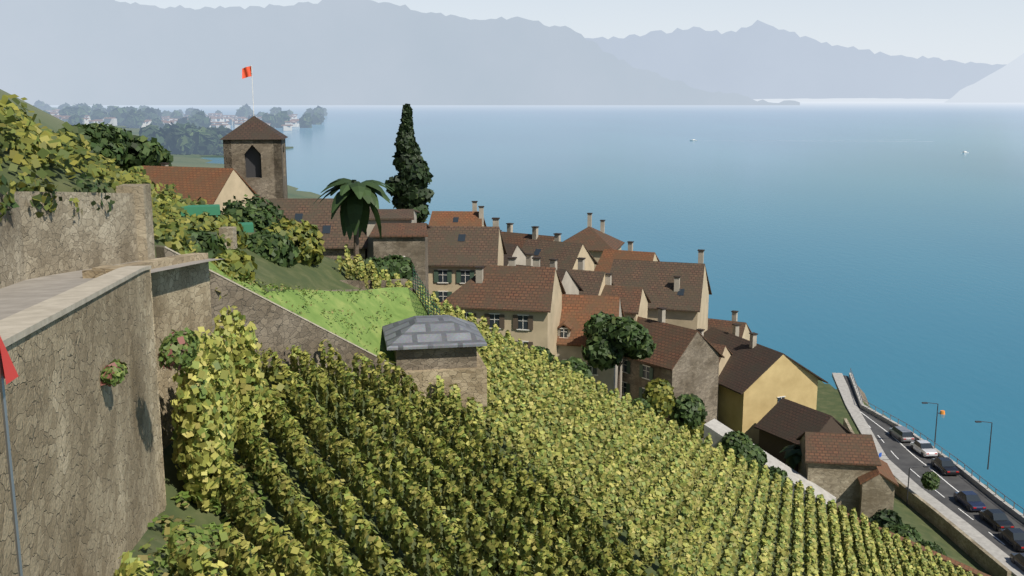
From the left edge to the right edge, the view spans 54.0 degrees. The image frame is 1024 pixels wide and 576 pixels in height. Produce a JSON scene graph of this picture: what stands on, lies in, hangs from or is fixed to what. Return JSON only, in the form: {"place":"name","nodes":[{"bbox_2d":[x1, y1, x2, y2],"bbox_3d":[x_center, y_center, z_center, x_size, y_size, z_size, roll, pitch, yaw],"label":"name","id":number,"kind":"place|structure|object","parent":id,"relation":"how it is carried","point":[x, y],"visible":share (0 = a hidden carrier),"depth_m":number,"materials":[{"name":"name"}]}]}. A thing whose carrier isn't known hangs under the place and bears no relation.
{"place":"outdoors","nodes":[
{"label":"outdoors","id":0,"kind":"place"},
{"bbox_2d":[0,184,154,288],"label":"stone wall","id":1,"kind":"structure","parent":0,"point":[62,239],"depth_m":31.05,"materials":[{"name":"stone"}]},
{"bbox_2d":[0,258,220,319],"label":"road","id":2,"kind":"structure","parent":0,"point":[20,296],"depth_m":25.08,"materials":[{"name":"concrete"}]},
{"bbox_2d":[82,253,212,502],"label":"retaining wall","id":3,"kind":"structure","parent":0,"point":[181,298],"depth_m":33.95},
{"bbox_2d":[0,89,320,197],"bbox_3d":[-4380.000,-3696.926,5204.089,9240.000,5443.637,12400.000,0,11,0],"label":"ground","id":4,"kind":"structure","parent":0,"point":[51,122],"depth_m":488.29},
{"bbox_2d":[48,111,299,130],"bbox_3d":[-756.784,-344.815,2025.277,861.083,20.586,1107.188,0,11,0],"label":"town houses","id":5,"kind":"structure","parent":4,"relation":"on","point":[113,122],"depth_m":1553.82,"materials":[{"name":"white paint"}]},
{"bbox_2d":[45,109,298,125],"bbox_3d":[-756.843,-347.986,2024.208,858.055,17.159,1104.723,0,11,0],"label":"town roofs","id":6,"kind":"structure","parent":5,"relation":"attached to","point":[55,111],"depth_m":1698.56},
{"bbox_2d":[33,100,327,154],"bbox_3d":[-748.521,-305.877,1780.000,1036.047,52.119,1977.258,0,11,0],"label":"shore trees","id":7,"kind":"object","parent":4,"relation":"on","point":[194,133],"visible":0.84,"depth_m":1476.47,"materials":[{"name":"green plant"}]},
{"bbox_2d":[199,147,292,157],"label":"shore","id":8,"kind":"structure","parent":0,"point":[212,156],"depth_m":826.30,"materials":[{"name":"green plant"}]},
{"bbox_2d":[251,65,253,113],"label":"flag pole","id":9,"kind":"object","parent":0,"point":[252,91],"visible":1,"depth_m":119.67,"materials":[{"name":"white metal"}]},
{"bbox_2d":[242,66,251,78],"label":"flag","id":10,"kind":"object","parent":9,"relation":"attached to","point":[246,72],"visible":1,"depth_m":119.34,"materials":[{"name":"fabric"}]},
{"bbox_2d":[0,133,554,575],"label":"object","id":11,"kind":"structure","parent":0,"point":[174,485],"depth_m":33.42,"materials":[{"name":"green plant"}]},
{"bbox_2d":[0,336,17,384],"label":"flag","id":12,"kind":"object","parent":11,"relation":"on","point":[10,374],"visible":1,"depth_m":11.34,"materials":[{"name":"red fabric"}]},
{"bbox_2d":[0,354,22,575],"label":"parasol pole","id":13,"kind":"object","parent":12,"relation":"attached to","point":[10,473],"visible":1,"depth_m":11.57,"materials":[{"name":"grey metal"}]},
{"bbox_2d":[0,269,165,575],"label":"retaining wall","id":14,"kind":"structure","parent":11,"relation":"on","point":[87,460],"depth_m":18.38,"materials":[{"name":"stone"}]},
{"bbox_2d":[0,265,150,346],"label":"wall coping","id":15,"kind":"object","parent":14,"relation":"on","point":[15,327],"depth_m":17.63,"materials":[{"name":"grey concrete"}]},
{"bbox_2d":[0,94,335,435],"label":"terrace vines","id":16,"kind":"object","parent":11,"relation":"on","point":[62,151],"visible":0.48,"depth_m":35.99,"materials":[{"name":"green plant"}]},
{"bbox_2d":[185,250,427,364],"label":"meadow ground","id":17,"kind":"structure","parent":0,"point":[337,301],"depth_m":54.59,"materials":[{"name":"green plant"}]},
{"bbox_2d":[0,171,411,575],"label":"wall plants and weeds","id":18,"kind":"object","parent":17,"relation":"on","point":[217,378],"visible":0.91,"depth_m":30.67,"materials":[{"name":"green plant"}]},
{"bbox_2d":[156,247,395,379],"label":"retaining wall","id":19,"kind":"structure","parent":17,"relation":"on","point":[279,330],"depth_m":45.35,"materials":[{"name":"stone"}]},
{"bbox_2d":[155,245,395,365],"bbox_3d":[-10.151,1.249,46.658,0.560,8.378,14.795,6,12,30],"label":"wall coping","id":20,"kind":"object","parent":19,"relation":"on","point":[274,303],"visible":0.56,"depth_m":45.27,"materials":[{"name":"grey concrete"}]},
{"bbox_2d":[413,270,439,314],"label":"fence posts","id":21,"kind":"object","parent":17,"relation":"on","point":[425,294],"visible":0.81,"depth_m":63.04,"materials":[{"name":"grey wood"}]},
{"bbox_2d":[413,269,438,314],"bbox_3d":[-5.357,0.589,62.191,0.020,1.910,10.302,-3,11,-14],"label":"fence","id":22,"kind":"object","parent":21,"relation":"attached to","point":[425,295],"visible":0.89,"depth_m":62.12,"materials":[{"name":"metal"}]},
{"bbox_2d":[0,0,799,104],"bbox_3d":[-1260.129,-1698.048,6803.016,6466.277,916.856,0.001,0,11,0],"label":"mountain","id":23,"kind":"structure","parent":0,"point":[321,52],"depth_m":6830.37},
{"bbox_2d":[394,347,476,370],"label":"hut walls","id":24,"kind":"structure","parent":0,"point":[434,358],"depth_m":53.57,"materials":[{"name":"beige stone"}]},
{"bbox_2d":[382,315,486,349],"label":"hut roof","id":25,"kind":"structure","parent":24,"relation":"on","point":[431,331],"depth_m":53.84,"materials":[{"name":"grey stone"}]},
{"bbox_2d":[320,208,718,439],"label":"house walls","id":26,"kind":"structure","parent":0,"point":[695,371],"depth_m":107.76,"materials":[{"name":"grey paint"}]},
{"bbox_2d":[49,102,1023,513],"bbox_3d":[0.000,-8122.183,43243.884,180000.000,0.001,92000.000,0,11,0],"label":"lake water","id":27,"kind":"structure","parent":0,"point":[877,248],"depth_m":457.20,"materials":[{"name":"blue liquid"}]},
{"bbox_2d":[753,98,948,101],"bbox_3d":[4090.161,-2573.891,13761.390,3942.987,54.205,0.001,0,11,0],"label":"shore","id":28,"kind":"structure","parent":27,"relation":"in","point":[861,100],"depth_m":13762.47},
{"bbox_2d":[124,177,1013,575],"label":"ground","id":29,"kind":"structure","parent":0,"point":[324,275],"depth_m":65.12,"materials":[{"name":"green plant"}]},
{"bbox_2d":[158,204,253,232],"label":"green vine nets","id":30,"kind":"object","parent":29,"relation":"on","point":[213,209],"visible":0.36,"depth_m":58.06,"materials":[{"name":"green fabric"}]},
{"bbox_2d":[219,227,236,248],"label":"stone pillar","id":31,"kind":"structure","parent":29,"relation":"on","point":[230,233],"depth_m":58.08,"materials":[{"name":"stone"}]},
{"bbox_2d":[223,139,287,203],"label":"church tower","id":32,"kind":"structure","parent":29,"relation":"on","point":[271,182],"depth_m":118.31,"materials":[{"name":"stone"}]},
{"bbox_2d":[245,145,261,177],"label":"arched window","id":33,"kind":"structure","parent":32,"relation":"attached to","point":[253,161],"depth_m":119.14,"materials":[{"name":"grey stone"}]},
{"bbox_2d":[220,116,287,139],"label":"tower roof","id":34,"kind":"structure","parent":32,"relation":"on","point":[253,128],"depth_m":118.22,"materials":[{"name":"tile"}]},
{"bbox_2d":[254,281,428,314],"bbox_3d":[-9.006,3.284,58.169,16.678,12.303,10.120,-10,15,-43],"label":"wall coping","id":35,"kind":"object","parent":29,"relation":"on","point":[412,290],"depth_m":58.39,"materials":[{"name":"stone"}]},
{"bbox_2d":[340,279,407,288],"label":"curved garden wall","id":36,"kind":"structure","parent":29,"relation":"on","point":[358,284],"depth_m":69.50,"materials":[{"name":"stone"}]},
{"bbox_2d":[114,339,687,575],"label":"vines","id":37,"kind":"object","parent":29,"relation":"on","point":[268,541],"visible":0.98,"depth_m":38.08,"materials":[{"name":"green plant"}]},
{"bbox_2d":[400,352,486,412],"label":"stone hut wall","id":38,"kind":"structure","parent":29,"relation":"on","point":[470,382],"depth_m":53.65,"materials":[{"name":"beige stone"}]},
{"bbox_2d":[113,168,797,471],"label":"tree trunks and limbs","id":39,"kind":"object","parent":29,"relation":"on","point":[356,244],"visible":0.26,"depth_m":72.60,"materials":[{"name":"brown plant"}]},
{"bbox_2d":[314,178,801,468],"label":"palm fronds","id":40,"kind":"object","parent":39,"relation":"on","point":[358,203],"visible":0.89,"depth_m":71.29,"materials":[{"name":"green plant"}]},
{"bbox_2d":[214,170,749,370],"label":"house walls","id":41,"kind":"structure","parent":29,"relation":"on","point":[543,332],"depth_m":110.85,"materials":[{"name":"beige paint"}]},
{"bbox_2d":[161,164,756,347],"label":"chimneys","id":42,"kind":"object","parent":41,"relation":"on","point":[661,313],"visible":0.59,"depth_m":127.72,"materials":[{"name":"grey paint"}]},
{"bbox_2d":[160,163,757,334],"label":"chimney caps","id":43,"kind":"object","parent":42,"relation":"on","point":[660,308],"visible":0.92,"depth_m":126.61,"materials":[{"name":"tile"}]},
{"bbox_2d":[404,257,532,348],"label":"shutter","id":44,"kind":"object","parent":41,"relation":"attached to","point":[515,322],"visible":0.11,"depth_m":97.74,"materials":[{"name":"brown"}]},
{"bbox_2d":[131,165,898,486],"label":"house roofs","id":45,"kind":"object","parent":41,"relation":"on","point":[208,184],"visible":0.53,"depth_m":113.76,"materials":[{"name":"brown tile"}]},
{"bbox_2d":[295,214,784,402],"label":"window glass","id":46,"kind":"object","parent":41,"relation":"on","point":[523,322],"visible":0.2,"depth_m":110.14,"materials":[{"name":"grey glass"}]},
{"bbox_2d":[434,270,652,397],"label":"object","id":47,"kind":"object","parent":46,"relation":"attached to","point":[449,276],"visible":0.44,"depth_m":110.46,"materials":[{"name":"grey"}]},
{"bbox_2d":[504,242,613,294],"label":"house roof","id":48,"kind":"structure","parent":41,"relation":"on","point":[589,282],"depth_m":117.37,"materials":[{"name":"brown tile"}]},
{"bbox_2d":[267,198,852,444],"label":"roof tile","id":49,"kind":"object","parent":41,"relation":"on","point":[478,246],"depth_m":115.98,"materials":[{"name":"brown tile"}]},
{"bbox_2d":[404,256,785,398],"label":"window frames","id":50,"kind":"structure","parent":41,"relation":"attached to","point":[465,275],"depth_m":109.83,"materials":[{"name":"wood"}]},
{"bbox_2d":[526,255,703,335],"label":"chimney","id":51,"kind":"object","parent":41,"relation":"on","point":[581,266],"visible":0.41,"depth_m":118.09,"materials":[{"name":"grey paint"}]},
{"bbox_2d":[525,253,704,330],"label":"chimney cap","id":52,"kind":"object","parent":51,"relation":"on","point":[582,258],"visible":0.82,"depth_m":117.97,"materials":[{"name":"tile"}]},
{"bbox_2d":[369,223,880,465],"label":"house roofs","id":53,"kind":"structure","parent":41,"relation":"on","point":[517,288],"depth_m":100.12,"materials":[{"name":"brown tile"}]},
{"bbox_2d":[601,285,732,362],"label":"roof","id":54,"kind":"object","parent":41,"relation":"on","point":[630,297],"visible":0.36,"depth_m":116.68,"materials":[{"name":"brown tile"}]},
{"bbox_2d":[52,103,947,556],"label":"tree foliage","id":55,"kind":"object","parent":29,"relation":"on","point":[612,341],"visible":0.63,"depth_m":97.05,"materials":[{"name":"green plant"}]},
{"bbox_2d":[562,271,578,294],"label":"house wall","id":56,"kind":"structure","parent":29,"relation":"on","point":[570,286],"depth_m":112.85,"materials":[{"name":"beige paint"}]},
{"bbox_2d":[337,244,982,575],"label":"vines","id":57,"kind":"object","parent":29,"relation":"on","point":[611,447],"visible":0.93,"depth_m":61.53,"materials":[{"name":"green plant"}]},
{"bbox_2d":[598,275,730,419],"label":"house walls","id":58,"kind":"structure","parent":29,"relation":"on","point":[643,311],"depth_m":118.63,"materials":[{"name":"beige paint"}]},
{"bbox_2d":[718,355,817,443],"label":"house","id":59,"kind":"structure","parent":29,"relation":"on","point":[750,407],"depth_m":118.13,"materials":[{"name":"yellow paint"}]},
{"bbox_2d":[703,418,835,512],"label":"village lane","id":60,"kind":"structure","parent":29,"relation":"on","point":[717,430],"depth_m":100.77,"materials":[{"name":"concrete"}]},
{"bbox_2d":[759,417,849,469],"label":"house walls","id":61,"kind":"structure","parent":29,"relation":"on","point":[773,446],"depth_m":111.09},
{"bbox_2d":[689,421,940,513],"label":"roadside shrubs","id":62,"kind":"object","parent":29,"relation":"on","point":[930,480],"visible":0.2,"depth_m":101.33,"materials":[{"name":"green plant"}]},
{"bbox_2d":[798,434,894,518],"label":"stone walls","id":63,"kind":"structure","parent":29,"relation":"on","point":[868,498],"depth_m":99.17,"materials":[{"name":"beige stone"}]},
{"bbox_2d":[857,386,869,405],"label":"shore embankment","id":64,"kind":"structure","parent":29,"relation":"on","point":[863,395],"depth_m":162.18,"materials":[{"name":"stone"}]},
{"bbox_2d":[843,418,1011,575],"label":"roadside wall","id":65,"kind":"structure","parent":29,"relation":"on","point":[974,550],"depth_m":104.21,"materials":[{"name":"stone"}]},
{"bbox_2d":[906,402,991,504],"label":"street lamps","id":66,"kind":"object","parent":29,"relation":"on","point":[926,466],"visible":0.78,"depth_m":123.03,"materials":[{"name":"grey metal"}]},
{"bbox_2d":[115,0,1023,64],"bbox_3d":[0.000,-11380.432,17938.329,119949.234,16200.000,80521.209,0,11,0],"label":"sky","id":67,"kind":"structure","parent":0,"point":[990,32],"depth_m":55592.38,"materials":[{"name":"white"}]},
{"bbox_2d":[585,20,1006,98],"bbox_3d":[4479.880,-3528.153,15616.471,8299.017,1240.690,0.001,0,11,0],"label":"mountain","id":68,"kind":"structure","parent":0,"point":[757,59],"depth_m":15632.00,"materials":[{"name":"stone"}]},
{"bbox_2d":[837,508,989,575],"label":"posts","id":69,"kind":"object","parent":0,"point":[963,566],"visible":0.31,"depth_m":88.50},
{"bbox_2d":[832,373,1023,575],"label":"pavement","id":70,"kind":"structure","parent":0,"point":[964,526],"depth_m":116.67,"materials":[{"name":"concrete"}]},
{"bbox_2d":[843,375,1023,555],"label":"lake road","id":71,"kind":"structure","parent":0,"point":[905,460],"depth_m":120.03,"materials":[{"name":"grey asphalt"}]},
{"bbox_2d":[889,426,914,441],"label":"car","id":72,"kind":"object","parent":71,"relation":"on","point":[897,435],"depth_m":133.81,"materials":[{"name":"silver metal"}]},
{"bbox_2d":[910,440,937,456],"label":"car","id":73,"kind":"object","parent":71,"relation":"on","point":[931,452],"depth_m":128.84,"materials":[{"name":"white metal"}]},
{"bbox_2d":[860,411,1004,544],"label":"road markings","id":74,"kind":"object","parent":71,"relation":"on","point":[925,464],"visible":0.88,"depth_m":124.07,"materials":[{"name":"white paint"}]},
{"bbox_2d":[931,457,959,474],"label":"car","id":75,"kind":"object","parent":71,"relation":"on","point":[945,469],"depth_m":122.70,"materials":[{"name":"black metal"}]},
{"bbox_2d":[953,491,985,510],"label":"car","id":76,"kind":"object","parent":71,"relation":"on","point":[979,505],"depth_m":112.05,"materials":[{"name":"blue metal"}]},
{"bbox_2d":[979,509,1013,529],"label":"car","id":77,"kind":"object","parent":71,"relation":"on","point":[1005,524],"depth_m":107.15,"materials":[{"name":"black metal"}]},
{"bbox_2d":[980,514,996,529],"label":"car wheels","id":78,"kind":"object","parent":77,"relation":"attached to","point":[994,525],"visible":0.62,"depth_m":106.71,"materials":[{"name":"black rubber"}]},
{"bbox_2d":[998,528,1023,550],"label":"car","id":79,"kind":"object","parent":71,"relation":"on","point":[1019,544],"depth_m":102.55,"materials":[{"name":"black metal"}]},
{"bbox_2d":[999,533,1017,550],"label":"car wheels","id":80,"kind":"object","parent":79,"relation":"attached to","point":[1014,545],"visible":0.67,"depth_m":101.92,"materials":[{"name":"black rubber"}]},
{"bbox_2d":[1010,553,1023,571],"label":"car","id":81,"kind":"object","parent":71,"relation":"on","point":[1018,563],"depth_m":97.78,"materials":[{"name":"black metal"}]},
{"bbox_2d":[849,373,1023,523],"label":"lake guard wall","id":82,"kind":"structure","parent":0,"point":[999,501],"depth_m":121.68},
{"bbox_2d":[850,368,1023,515],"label":"lake railing","id":83,"kind":"object","parent":82,"relation":"on","point":[856,385],"visible":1,"depth_m":129.66,"materials":[{"name":"grey metal"}]},
{"bbox_2d":[944,53,1023,102],"bbox_3d":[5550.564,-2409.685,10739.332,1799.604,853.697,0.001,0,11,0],"label":"mountain","id":84,"kind":"structure","parent":0,"point":[1005,84],"depth_m":10789.85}
]}

